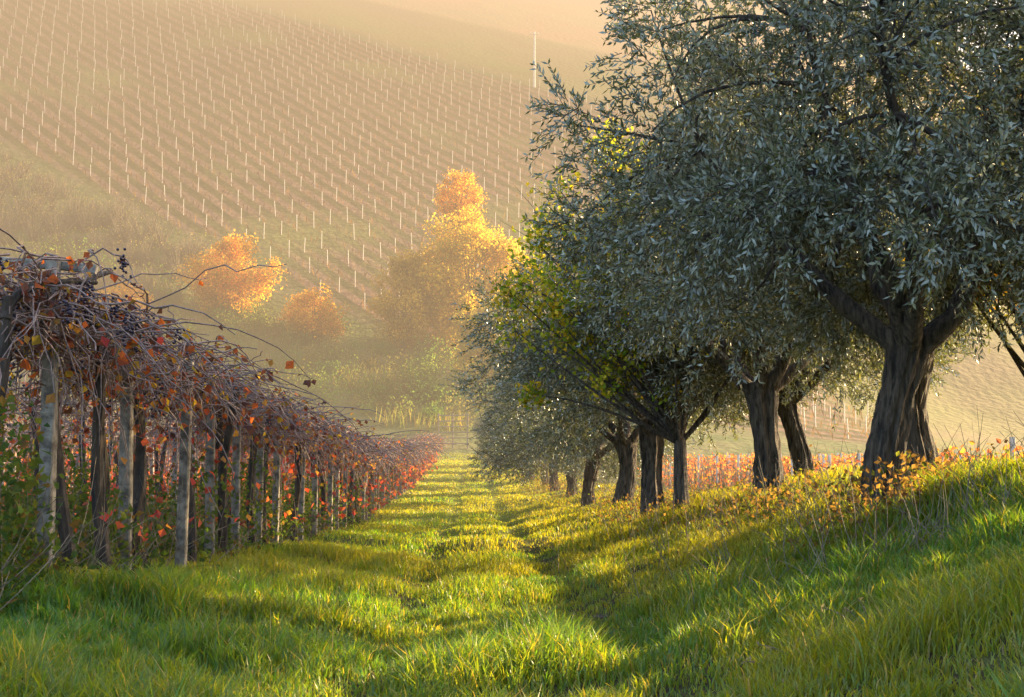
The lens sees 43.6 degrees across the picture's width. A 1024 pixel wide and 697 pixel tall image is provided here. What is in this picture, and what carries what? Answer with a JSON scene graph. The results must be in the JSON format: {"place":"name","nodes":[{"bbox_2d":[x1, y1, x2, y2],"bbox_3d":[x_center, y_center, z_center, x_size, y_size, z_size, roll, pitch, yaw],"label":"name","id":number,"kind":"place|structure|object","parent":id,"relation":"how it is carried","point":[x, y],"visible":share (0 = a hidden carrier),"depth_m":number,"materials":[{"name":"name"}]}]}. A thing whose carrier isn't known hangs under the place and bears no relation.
{"place":"outdoors","nodes":[
{"label":"outdoors","id":0,"kind":"place"},
{"bbox_2d":[0,0,1023,458],"bbox_3d":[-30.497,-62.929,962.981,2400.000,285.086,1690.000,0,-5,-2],"label":"hillside","id":1,"kind":"structure","parent":0,"point":[486,40],"depth_m":212.22,"materials":[{"name":"beige plant"}]},
{"bbox_2d":[0,143,213,323],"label":"bare shrubs","id":2,"kind":"object","parent":1,"relation":"on","point":[123,233],"visible":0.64,"depth_m":162.89,"materials":[{"name":"beige plant"}]},
{"bbox_2d":[97,281,153,322],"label":"poplar tree","id":3,"kind":"object","parent":1,"relation":"on","point":[123,291],"visible":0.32,"depth_m":140.80,"materials":[{"name":"orange plant"}]},
{"bbox_2d":[172,226,290,318],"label":"poplar tree","id":4,"kind":"object","parent":1,"relation":"on","point":[228,287],"visible":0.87,"depth_m":148.03,"materials":[{"name":"orange plant"}]},
{"bbox_2d":[0,230,495,424],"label":"hedge shrubs","id":5,"kind":"object","parent":1,"relation":"on","point":[422,391],"visible":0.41,"depth_m":137.50,"materials":[{"name":"green plant"}]},
{"bbox_2d":[0,244,504,431],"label":"reed bed","id":6,"kind":"object","parent":1,"relation":"on","point":[416,421],"visible":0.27,"depth_m":136.62,"materials":[{"name":"yellow plant"}]},
{"bbox_2d":[277,283,350,341],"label":"poplar tree","id":7,"kind":"object","parent":1,"relation":"on","point":[321,313],"visible":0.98,"depth_m":144.37,"materials":[{"name":"orange plant"}]},
{"bbox_2d":[364,245,441,354],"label":"poplar tree","id":8,"kind":"object","parent":1,"relation":"on","point":[403,324],"visible":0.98,"depth_m":144.42,"materials":[{"name":"plant"}]},
{"bbox_2d":[437,413,468,448],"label":"wooden trellis gate","id":9,"kind":"structure","parent":1,"relation":"on","point":[453,426],"depth_m":113.55,"materials":[{"name":"grey wood"}]},
{"bbox_2d":[432,168,489,236],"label":"poplar tree","id":10,"kind":"object","parent":1,"relation":"on","point":[458,187],"visible":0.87,"depth_m":159.11,"materials":[{"name":"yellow plant"}]},
{"bbox_2d":[401,203,541,349],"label":"poplar tree","id":11,"kind":"object","parent":1,"relation":"on","point":[453,255],"visible":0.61,"depth_m":146.03,"materials":[{"name":"yellow plant"}]},
{"bbox_2d":[0,0,944,446],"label":"hillside vineyard","id":12,"kind":"object","parent":1,"relation":"on","point":[296,172],"visible":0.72,"depth_m":217.97,"materials":[{"name":"brown plant"}]},
{"bbox_2d":[444,287,530,382],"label":"poplar tree","id":13,"kind":"object","parent":1,"relation":"on","point":[468,354],"visible":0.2,"depth_m":135.38,"materials":[{"name":"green plant"}]},
{"bbox_2d":[530,32,538,86],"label":"utility pole","id":14,"kind":"object","parent":1,"relation":"on","point":[534,75],"visible":1,"depth_m":262.87,"materials":[{"name":"beige wood"}]},
{"bbox_2d":[0,444,1023,696],"bbox_3d":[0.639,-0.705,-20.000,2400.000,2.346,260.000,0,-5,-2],"label":"ground","id":15,"kind":"structure","parent":0,"point":[550,559],"depth_m":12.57,"materials":[{"name":"green plant"}]},
{"bbox_2d":[6,435,200,491],"bbox_3d":[-15.029,3.767,39.894,3.730,3.583,58.154,0,-5,-2],"label":"grape vine row","id":16,"kind":"object","parent":15,"relation":"on","point":[67,468],"visible":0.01,"depth_m":39.41,"materials":[{"name":"plant"}]},
{"bbox_2d":[6,433,270,504],"bbox_3d":[-12.100,3.676,38.659,3.522,3.442,60.251,0,-5,-2],"label":"grape vine row","id":17,"kind":"object","parent":15,"relation":"on","point":[69,485],"visible":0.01,"depth_m":34.58,"materials":[{"name":"plant"}]},
{"bbox_2d":[0,415,309,515],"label":"grape vine row","id":18,"kind":"object","parent":15,"relation":"on","point":[149,462],"visible":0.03,"depth_m":26.86,"materials":[{"name":"plant"}]},
{"bbox_2d":[0,362,349,538],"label":"grape vine row","id":19,"kind":"object","parent":15,"relation":"on","point":[157,451],"visible":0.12,"depth_m":19.60,"materials":[{"name":"plant"}]},
{"bbox_2d":[0,380,401,612],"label":"bramble weeds","id":20,"kind":"object","parent":15,"relation":"on","point":[18,523],"visible":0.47,"depth_m":11.31,"materials":[{"name":"green plant"}]},
{"bbox_2d":[0,228,455,575],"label":"grape vine row","id":21,"kind":"object","parent":15,"relation":"on","point":[334,446],"visible":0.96,"depth_m":11.29,"materials":[{"name":"plant"}]},
{"bbox_2d":[0,248,322,438],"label":"vine leaves","id":22,"kind":"object","parent":21,"relation":"attached to","point":[115,307],"visible":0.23,"depth_m":9.09,"materials":[{"name":"red plant"}]},
{"bbox_2d":[469,405,548,472],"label":"olive tree","id":23,"kind":"object","parent":15,"relation":"on","point":[492,439],"depth_m":73.68,"materials":[{"name":"green plant"}]},
{"bbox_2d":[471,394,558,479],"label":"olive tree","id":24,"kind":"object","parent":15,"relation":"on","point":[487,458],"visible":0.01,"depth_m":65.28,"materials":[{"name":"green plant"}]},
{"bbox_2d":[475,390,608,484],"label":"olive tree","id":25,"kind":"object","parent":15,"relation":"on","point":[547,476],"visible":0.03,"depth_m":55.65,"materials":[{"name":"green plant"}]},
{"bbox_2d":[475,365,609,490],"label":"olive tree","id":26,"kind":"object","parent":15,"relation":"on","point":[552,478],"visible":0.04,"depth_m":47.60,"materials":[{"name":"green plant"}]},
{"bbox_2d":[468,361,640,497],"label":"olive tree","id":27,"kind":"object","parent":15,"relation":"on","point":[570,480],"visible":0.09,"depth_m":40.25,"materials":[{"name":"green plant"}]},
{"bbox_2d":[440,321,713,506],"bbox_3d":[2.139,1.471,33.449,6.330,5.874,6.399,-4,-6,39],"label":"olive tree","id":28,"kind":"object","parent":15,"relation":"on","point":[592,465],"visible":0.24,"depth_m":32.70,"materials":[{"name":"green plant"}]},
{"bbox_2d":[450,239,749,507],"bbox_3d":[2.230,0.689,27.404,6.290,5.879,6.754,-1,-5,15],"label":"olive tree","id":29,"kind":"object","parent":15,"relation":"on","point":[626,450],"visible":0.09,"depth_m":26.79,"materials":[{"name":"green plant"}]},
{"bbox_2d":[482,100,777,514],"bbox_3d":[1.638,-0.462,17.914,4.002,6.103,3.682,-3,-6,32],"label":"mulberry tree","id":30,"kind":"object","parent":15,"relation":"on","point":[673,430],"visible":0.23,"depth_m":17.56,"materials":[{"name":"green plant"}]},
{"bbox_2d":[448,168,856,515],"bbox_3d":[2.437,-0.100,20.710,6.142,6.308,6.882,2,-5,-20],"label":"olive tree","id":31,"kind":"object","parent":15,"relation":"on","point":[651,444],"visible":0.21,"depth_m":20.53,"materials":[{"name":"green plant"}]},
{"bbox_2d":[471,411,1023,610],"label":"dry undergrowth","id":32,"kind":"object","parent":15,"relation":"on","point":[788,494],"visible":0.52,"depth_m":10.67,"materials":[{"name":"yellow plant"}]},
{"bbox_2d":[528,43,976,496],"bbox_3d":[3.438,-0.813,16.725,6.410,6.047,5.970,0,-5,-6],"label":"olive tree","id":33,"kind":"object","parent":15,"relation":"on","point":[761,394],"visible":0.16,"depth_m":16.14,"materials":[{"name":"green plant"}]},
{"bbox_2d":[521,0,1023,517],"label":"olive tree","id":34,"kind":"object","parent":15,"relation":"on","point":[909,340],"visible":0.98,"depth_m":9.44,"materials":[{"name":"green plant"}]},
{"bbox_2d":[619,169,994,477],"bbox_3d":[4.389,-0.494,19.994,5.873,5.726,5.602,-1,-5,6],"label":"olive tree","id":35,"kind":"object","parent":15,"relation":"on","point":[798,446],"visible":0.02,"depth_m":19.59,"materials":[{"name":"green plant"}]},
{"bbox_2d":[593,462,1022,634],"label":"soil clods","id":36,"kind":"object","parent":15,"relation":"on","point":[601,616],"visible":0.09,"depth_m":9.78,"materials":[{"name":"brown soil"}]},
{"bbox_2d":[741,597,894,670],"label":"dead weed stalks","id":37,"kind":"object","parent":15,"relation":"on","point":[823,605],"visible":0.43,"depth_m":6.24,"materials":[{"name":"brown plant"}]},
{"bbox_2d":[617,0,1023,475],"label":"olive tree","id":38,"kind":"object","parent":15,"relation":"on","point":[919,428],"visible":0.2,"depth_m":11.84,"materials":[{"name":"green plant"}]},
{"bbox_2d":[637,437,1023,490],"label":"red vineyard","id":39,"kind":"object","parent":15,"relation":"on","point":[739,466],"visible":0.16,"depth_m":58.03,"materials":[{"name":"plant"}]},
{"bbox_2d":[883,0,1023,304],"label":"olive tree","id":40,"kind":"object","parent":15,"relation":"on","point":[996,77],"visible":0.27,"depth_m":9.57,"materials":[{"name":"green plant"}]},
{"bbox_2d":[902,46,1023,376],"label":"mulberry tree","id":41,"kind":"object","parent":15,"relation":"on","point":[1018,360],"visible":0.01,"depth_m":12.51,"materials":[{"name":"green plant"}]},
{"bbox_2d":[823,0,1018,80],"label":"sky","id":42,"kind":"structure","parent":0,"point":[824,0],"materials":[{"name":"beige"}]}
]}

